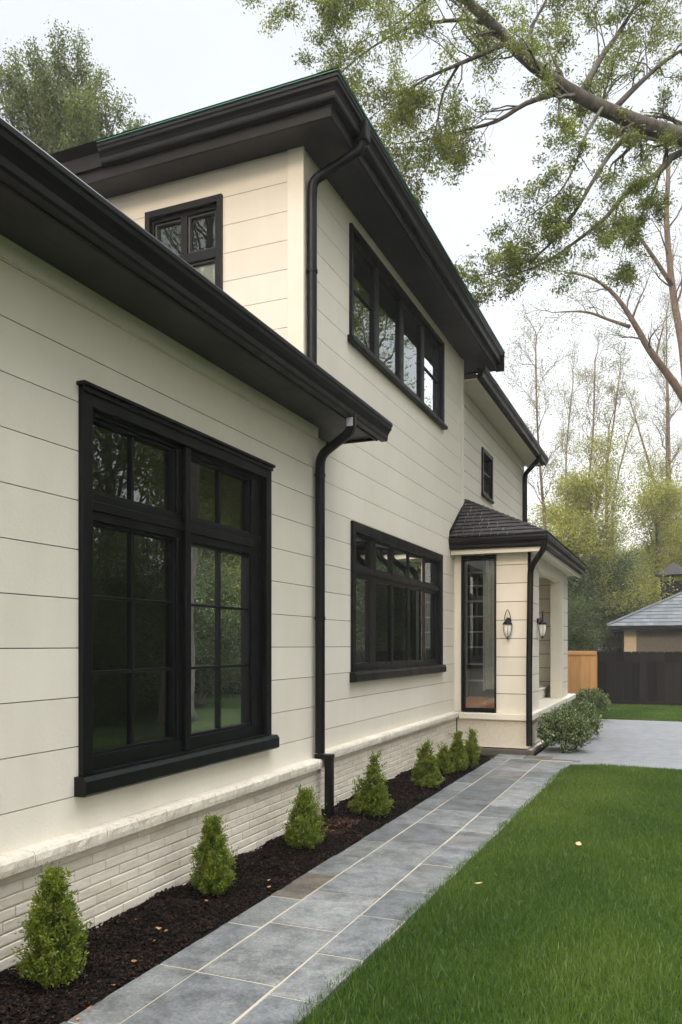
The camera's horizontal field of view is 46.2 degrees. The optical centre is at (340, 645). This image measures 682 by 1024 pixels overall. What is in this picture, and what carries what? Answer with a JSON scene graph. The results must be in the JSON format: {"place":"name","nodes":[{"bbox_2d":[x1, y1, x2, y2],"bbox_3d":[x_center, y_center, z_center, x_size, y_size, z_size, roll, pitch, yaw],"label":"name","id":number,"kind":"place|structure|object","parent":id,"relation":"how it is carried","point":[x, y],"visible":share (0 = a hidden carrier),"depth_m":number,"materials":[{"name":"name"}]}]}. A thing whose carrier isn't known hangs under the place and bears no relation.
{"place":"outdoors","nodes":[
{"label":"outdoors","id":0,"kind":"place"},
{"bbox_2d":[61,754,580,1023],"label":"path","id":1,"kind":"structure","parent":0,"point":[274,954],"depth_m":4.72,"materials":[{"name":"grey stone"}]},
{"bbox_2d":[0,0,681,649],"label":"sky","id":2,"kind":"structure","parent":0,"point":[175,57],"materials":[{"name":"white"}]},
{"bbox_2d":[338,717,496,853],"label":"ground","id":3,"kind":"structure","parent":0,"point":[465,746],"depth_m":12.31,"materials":[{"name":"brown soil"}]},
{"bbox_2d":[0,19,151,153],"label":"upswept tree","id":4,"kind":"object","parent":3,"relation":"on","point":[55,126],"visible":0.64,"depth_m":18.79,"materials":[{"name":"green plant"}]},
{"bbox_2d":[0,753,493,1023],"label":"mulch bed","id":5,"kind":"object","parent":3,"relation":"on","point":[161,939],"visible":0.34,"depth_m":4.56,"materials":[{"name":"brown wood"}]},
{"bbox_2d":[11,861,93,988],"bbox_3d":[-1.358,1.338,3.813,0.393,0.664,0.363,0,0,23],"label":"conical shrub","id":6,"kind":"object","parent":5,"relation":"on","point":[54,955],"visible":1,"depth_m":3.75,"materials":[{"name":"green plant"}]},
{"bbox_2d":[188,813,238,896],"bbox_3d":[-0.827,1.363,5.121,0.362,0.595,0.357,0,0,39],"label":"conical shrub","id":7,"kind":"object","parent":5,"relation":"on","point":[214,859],"visible":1,"depth_m":5.09,"materials":[{"name":"green plant"}]},
{"bbox_2d":[279,784,327,848],"bbox_3d":[-0.294,1.369,6.278,0.352,0.582,0.331,0,0,-31],"label":"conical shrub","id":8,"kind":"object","parent":5,"relation":"on","point":[300,830],"visible":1,"depth_m":6.22,"materials":[{"name":"green plant"}]},
{"bbox_2d":[321,815,360,834],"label":"reddish chips","id":9,"kind":"object","parent":5,"relation":"on","point":[331,820],"visible":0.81,"depth_m":7.06,"materials":[{"name":"brown wood"}]},
{"bbox_2d":[347,750,393,817],"bbox_3d":[0.274,1.310,7.491,0.437,0.700,0.353,0,0,23],"label":"conical shrub","id":10,"kind":"object","parent":5,"relation":"on","point":[376,794],"visible":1,"depth_m":7.45,"materials":[{"name":"green plant"}]},
{"bbox_2d":[411,738,444,787],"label":"conical shrub","id":11,"kind":"object","parent":5,"relation":"on","point":[425,771],"visible":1,"depth_m":8.91,"materials":[{"name":"green plant"}]},
{"bbox_2d":[434,741,454,773],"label":"conical shrub","id":12,"kind":"object","parent":5,"relation":"on","point":[444,764],"visible":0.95,"depth_m":9.89,"materials":[{"name":"green plant"}]},
{"bbox_2d":[448,730,469,772],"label":"conical shrub","id":13,"kind":"object","parent":5,"relation":"on","point":[458,751],"visible":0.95,"depth_m":10.08,"materials":[{"name":"green plant"}]},
{"bbox_2d":[464,727,481,767],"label":"conical shrub","id":14,"kind":"object","parent":5,"relation":"on","point":[473,757],"visible":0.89,"depth_m":10.47,"materials":[{"name":"green plant"}]},
{"bbox_2d":[0,67,586,971],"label":"house","id":15,"kind":"structure","parent":3,"relation":"on","point":[270,447],"depth_m":7.18,"materials":[{"name":"beige"}]},
{"bbox_2d":[73,380,278,797],"bbox_3d":[-1.045,-0.319,5.547,0.185,2.327,2.340,0,0,23],"label":"window","id":16,"kind":"structure","parent":15,"relation":"in","point":[219,601],"depth_m":5.46,"materials":[{"name":"black paint"}]},
{"bbox_2d":[145,193,222,289],"bbox_3d":[-1.573,-3.860,8.081,0.970,1.160,0.150,0,0,23],"label":"window","id":17,"kind":"structure","parent":15,"relation":"in","point":[209,261],"depth_m":8.04,"materials":[{"name":"black paint"}]},
{"bbox_2d":[348,520,445,682],"bbox_3d":[0.734,-0.475,10.345,0.294,1.750,3.670,0,0,23],"label":"window","id":18,"kind":"structure","parent":15,"relation":"in","point":[390,560],"depth_m":9.99,"materials":[{"name":"black paint"}]},
{"bbox_2d":[347,223,447,429],"bbox_3d":[0.796,-3.905,10.346,0.170,1.290,3.840,0,0,23],"label":"window","id":19,"kind":"structure","parent":15,"relation":"in","point":[430,397],"depth_m":10.27,"materials":[{"name":"black paint"}]},
{"bbox_2d":[466,561,485,696],"bbox_3d":[2.318,-0.162,13.097,0.590,2.400,0.250,0,0,23],"label":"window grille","id":20,"kind":"object","parent":15,"relation":"on","point":[483,616],"visible":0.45,"depth_m":13.05,"materials":[{"name":"metal"}]},
{"bbox_2d":[461,554,496,711],"bbox_3d":[2.200,-0.190,12.635,0.550,2.440,0.271,0,0,23],"label":"window","id":21,"kind":"structure","parent":15,"relation":"in","point":[467,703],"depth_m":12.66,"materials":[{"name":"black paint"}]},
{"bbox_2d":[481,447,493,503],"bbox_3d":[2.791,-3.270,15.468,0.150,0.920,0.973,0,0,23],"label":"window","id":22,"kind":"structure","parent":15,"relation":"in","point":[486,459],"depth_m":15.64,"materials":[{"name":"black paint"}]},
{"bbox_2d":[503,610,511,639],"bbox_3d":[2.558,-0.314,12.284,0.151,0.469,0.161,0,0,23],"label":"wall lantern","id":23,"kind":"object","parent":15,"relation":"attached to","point":[507,628],"depth_m":12.25,"materials":[{"name":"glass"}]},
{"bbox_2d":[537,610,546,638],"bbox_3d":[3.280,-0.334,13.046,0.161,0.469,0.151,0,0,23],"label":"wall lantern","id":24,"kind":"object","parent":15,"relation":"attached to","point":[542,626],"depth_m":13.01,"materials":[{"name":"glass"}]},
{"bbox_2d":[235,0,681,310],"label":"broadleaf tree","id":25,"kind":"object","parent":3,"relation":"on","point":[636,128],"visible":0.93,"depth_m":11.76,"materials":[{"name":"green plant"}]},
{"bbox_2d":[534,744,549,755],"bbox_3d":[4.178,1.671,15.136,0.125,0.078,6.650,0,0,23],"label":"porch bed","id":26,"kind":"object","parent":3,"relation":"on","point":[539,750],"visible":0.14,"depth_m":12.41,"materials":[{"name":"soil"}]},
{"bbox_2d":[495,299,588,529],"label":"slender tree","id":27,"kind":"object","parent":3,"relation":"on","point":[542,494],"visible":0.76,"depth_m":41.96,"materials":[{"name":"green plant"}]},
{"bbox_2d":[535,706,593,752],"bbox_3d":[3.451,1.333,12.378,0.898,0.776,0.934,0,0,23],"label":"round shrub","id":28,"kind":"object","parent":3,"relation":"on","point":[560,727],"visible":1,"depth_m":12.17,"materials":[{"name":"green plant"}]},
{"bbox_2d":[545,332,607,505],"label":"slender tree","id":29,"kind":"object","parent":3,"relation":"on","point":[569,412],"visible":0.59,"depth_m":55.96,"materials":[{"name":"green plant"}]},
{"bbox_2d":[557,699,602,737],"bbox_3d":[4.198,1.309,14.083,0.810,0.752,0.894,0,0,23],"label":"round shrub","id":30,"kind":"object","parent":3,"relation":"on","point":[588,709],"visible":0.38,"depth_m":13.91,"materials":[{"name":"green plant"}]},
{"bbox_2d":[527,463,634,593],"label":"leafy tree","id":31,"kind":"object","parent":3,"relation":"on","point":[548,506],"visible":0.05,"depth_m":45.64,"materials":[{"name":"green plant"}]},
{"bbox_2d":[558,528,619,650],"bbox_3d":[10.820,-1.744,40.315,5.702,8.794,8.518,0,0,9],"label":"understory shrub","id":32,"kind":"object","parent":3,"relation":"on","point":[577,586],"visible":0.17,"depth_m":38.56,"materials":[{"name":"green plant"}]},
{"bbox_2d":[567,592,616,650],"bbox_3d":[8.904,0.031,30.059,2.720,4.194,4.062,0,0,-39],"label":"understory shrub","id":33,"kind":"object","parent":3,"relation":"on","point":[581,633],"visible":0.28,"depth_m":29.57,"materials":[{"name":"green plant"}]},
{"bbox_2d":[573,686,612,715],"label":"round shrub","id":34,"kind":"object","parent":3,"relation":"on","point":[597,697],"visible":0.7,"depth_m":17.29,"materials":[{"name":"green plant"}]},
{"bbox_2d":[505,70,681,402],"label":"ruddy trunk tree","id":35,"kind":"object","parent":3,"relation":"on","point":[662,367],"visible":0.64,"depth_m":28.63,"materials":[{"name":"green plant"}]},
{"bbox_2d":[549,319,638,649],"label":"slender tree","id":36,"kind":"object","parent":3,"relation":"on","point":[612,387],"visible":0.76,"depth_m":44.14,"materials":[{"name":"green plant"}]},
{"bbox_2d":[529,411,679,650],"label":"leafy tree","id":37,"kind":"object","parent":3,"relation":"on","point":[579,499],"visible":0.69,"depth_m":40.15,"materials":[{"name":"green plant"}]},
{"bbox_2d":[582,395,628,651],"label":"slender tree","id":38,"kind":"object","parent":3,"relation":"on","point":[610,467],"visible":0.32,"depth_m":46.87,"materials":[{"name":"green plant"}]},
{"bbox_2d":[578,548,649,652],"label":"understory shrub","id":39,"kind":"object","parent":3,"relation":"on","point":[617,636],"visible":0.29,"depth_m":43.35,"materials":[{"name":"green plant"}]},
{"bbox_2d":[600,540,645,651],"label":"leafy tree","id":40,"kind":"object","parent":3,"relation":"on","point":[628,553],"visible":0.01,"depth_m":57.52,"materials":[{"name":"green plant"}]},
{"bbox_2d":[597,566,659,652],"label":"understory shrub","id":41,"kind":"object","parent":3,"relation":"on","point":[630,597],"visible":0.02,"depth_m":53.04,"materials":[{"name":"green plant"}]},
{"bbox_2d":[602,390,655,650],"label":"slender tree","id":42,"kind":"object","parent":3,"relation":"on","point":[634,419],"visible":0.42,"depth_m":48.55,"materials":[{"name":"green plant"}]},
{"bbox_2d":[610,525,649,581],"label":"leafy tree","id":43,"kind":"object","parent":3,"relation":"on","point":[629,537],"visible":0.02,"depth_m":73.37,"materials":[{"name":"plant"}]},
{"bbox_2d":[630,557,652,583],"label":"leafy tree","id":44,"kind":"object","parent":3,"relation":"on","point":[642,567],"visible":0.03,"depth_m":69.77,"materials":[{"name":"green plant"}]},
{"bbox_2d":[606,563,681,652],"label":"garage","id":45,"kind":"structure","parent":3,"relation":"on","point":[656,627],"depth_m":38.02,"materials":[{"name":"grey tile"}]},
{"bbox_2d":[610,322,681,580],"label":"slender tree","id":46,"kind":"object","parent":3,"relation":"on","point":[668,418],"visible":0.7,"depth_m":53.94,"materials":[{"name":"green plant"}]},
{"bbox_2d":[611,441,681,614],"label":"leafy tree","id":47,"kind":"object","parent":3,"relation":"on","point":[656,497],"visible":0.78,"depth_m":46.12,"materials":[{"name":"green plant"}]},
{"bbox_2d":[624,446,681,580],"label":"leafy tree","id":48,"kind":"object","parent":3,"relation":"on","point":[665,522],"visible":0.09,"depth_m":50.72,"materials":[{"name":"green plant"}]},
{"bbox_2d":[625,268,681,484],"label":"slender tree","id":49,"kind":"object","parent":3,"relation":"on","point":[657,370],"visible":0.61,"depth_m":55.09,"materials":[{"name":"brown plant"}]},
{"bbox_2d":[634,509,681,603],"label":"leafy tree","id":50,"kind":"object","parent":3,"relation":"on","point":[650,544],"visible":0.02,"depth_m":56.37,"materials":[{"name":"green plant"}]},
{"bbox_2d":[283,763,681,1023],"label":"lawn","id":51,"kind":"structure","parent":0,"point":[547,954],"depth_m":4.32,"materials":[{"name":"green plant"}]},
{"bbox_2d":[536,719,681,769],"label":"driveway","id":52,"kind":"structure","parent":0,"point":[650,744],"depth_m":12.92,"materials":[{"name":"concrete"}]},
{"bbox_2d":[597,704,681,721],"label":"grass","id":53,"kind":"structure","parent":0,"point":[657,712],"depth_m":19.22,"materials":[{"name":"green plant"}]},
{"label":"lawn","id":54,"kind":"structure","parent":0,"visible":0},
{"bbox_2d":[567,651,596,700],"bbox_3d":[6.098,0.905,22.911,2.375,1.490,0.085,0,0,23],"label":"cedar fence","id":55,"kind":"object","parent":54,"relation":"on","point":[582,669],"visible":0.35,"depth_m":22.60,"materials":[{"name":"orange wood"}]},
{"bbox_2d":[597,651,681,705],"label":"board fence","id":56,"kind":"object","parent":54,"relation":"on","point":[644,678],"visible":0.93,"depth_m":21.98,"materials":[{"name":"black wood"}]}
]}

